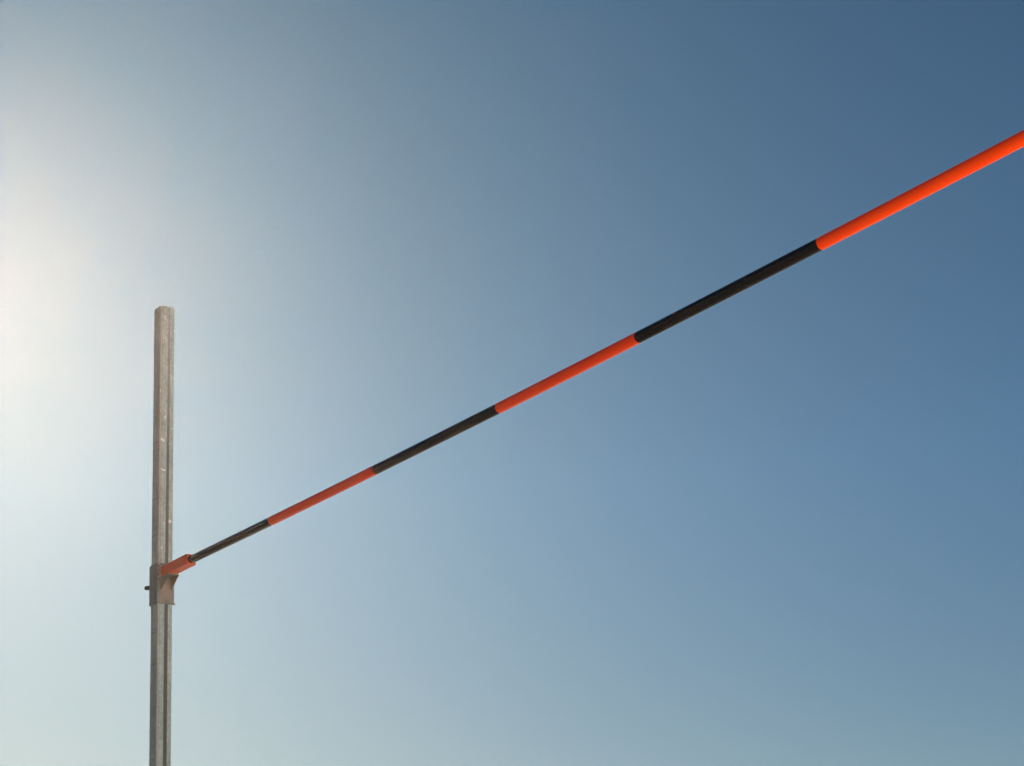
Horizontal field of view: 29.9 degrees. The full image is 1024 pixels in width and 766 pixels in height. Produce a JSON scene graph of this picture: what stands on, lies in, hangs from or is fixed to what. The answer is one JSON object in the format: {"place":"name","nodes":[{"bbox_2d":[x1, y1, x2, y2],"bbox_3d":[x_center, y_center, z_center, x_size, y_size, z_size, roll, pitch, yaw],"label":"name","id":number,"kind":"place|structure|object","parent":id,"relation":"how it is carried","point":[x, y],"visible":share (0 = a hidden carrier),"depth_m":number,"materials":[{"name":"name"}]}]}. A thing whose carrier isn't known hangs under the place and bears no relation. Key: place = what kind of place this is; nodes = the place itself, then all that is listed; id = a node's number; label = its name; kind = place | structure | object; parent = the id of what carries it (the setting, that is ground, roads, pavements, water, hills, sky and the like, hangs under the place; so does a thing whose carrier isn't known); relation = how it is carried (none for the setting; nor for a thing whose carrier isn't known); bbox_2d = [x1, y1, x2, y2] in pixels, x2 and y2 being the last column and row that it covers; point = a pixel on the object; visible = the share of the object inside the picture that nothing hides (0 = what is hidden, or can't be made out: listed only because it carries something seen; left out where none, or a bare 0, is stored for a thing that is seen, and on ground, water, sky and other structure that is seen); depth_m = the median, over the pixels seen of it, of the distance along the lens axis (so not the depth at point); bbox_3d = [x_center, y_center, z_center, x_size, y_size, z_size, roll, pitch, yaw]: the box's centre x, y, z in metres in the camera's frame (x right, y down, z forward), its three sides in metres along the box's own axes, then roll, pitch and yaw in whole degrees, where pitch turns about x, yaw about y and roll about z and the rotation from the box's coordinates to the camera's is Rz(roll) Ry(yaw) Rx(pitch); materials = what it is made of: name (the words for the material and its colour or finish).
{"place":"outdoors","nodes":[
{"label":"outdoors","id":0,"kind":"place"},
{"bbox_2d":[0,0,1023,765],"label":"sky","id":1,"kind":"structure","parent":0,"point":[782,524],"materials":[{"name":"blue"}]},
{"label":"ground","id":2,"kind":"structure","parent":0,"visible":0},
{"bbox_2d":[144,306,178,765],"bbox_3d":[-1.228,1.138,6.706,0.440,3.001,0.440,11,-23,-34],"label":"upright","id":3,"kind":"object","parent":2,"relation":"on","point":[160,588],"visible":0.98,"depth_m":6.88,"materials":[{"name":"metal"}]},
{"bbox_2d":[161,130,1023,575],"bbox_3d":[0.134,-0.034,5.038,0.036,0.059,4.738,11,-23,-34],"label":"crossbar","id":4,"kind":"object","parent":3,"relation":"on","point":[981,160],"visible":1,"depth_m":4.75,"materials":[{"name":"orange plastic"}]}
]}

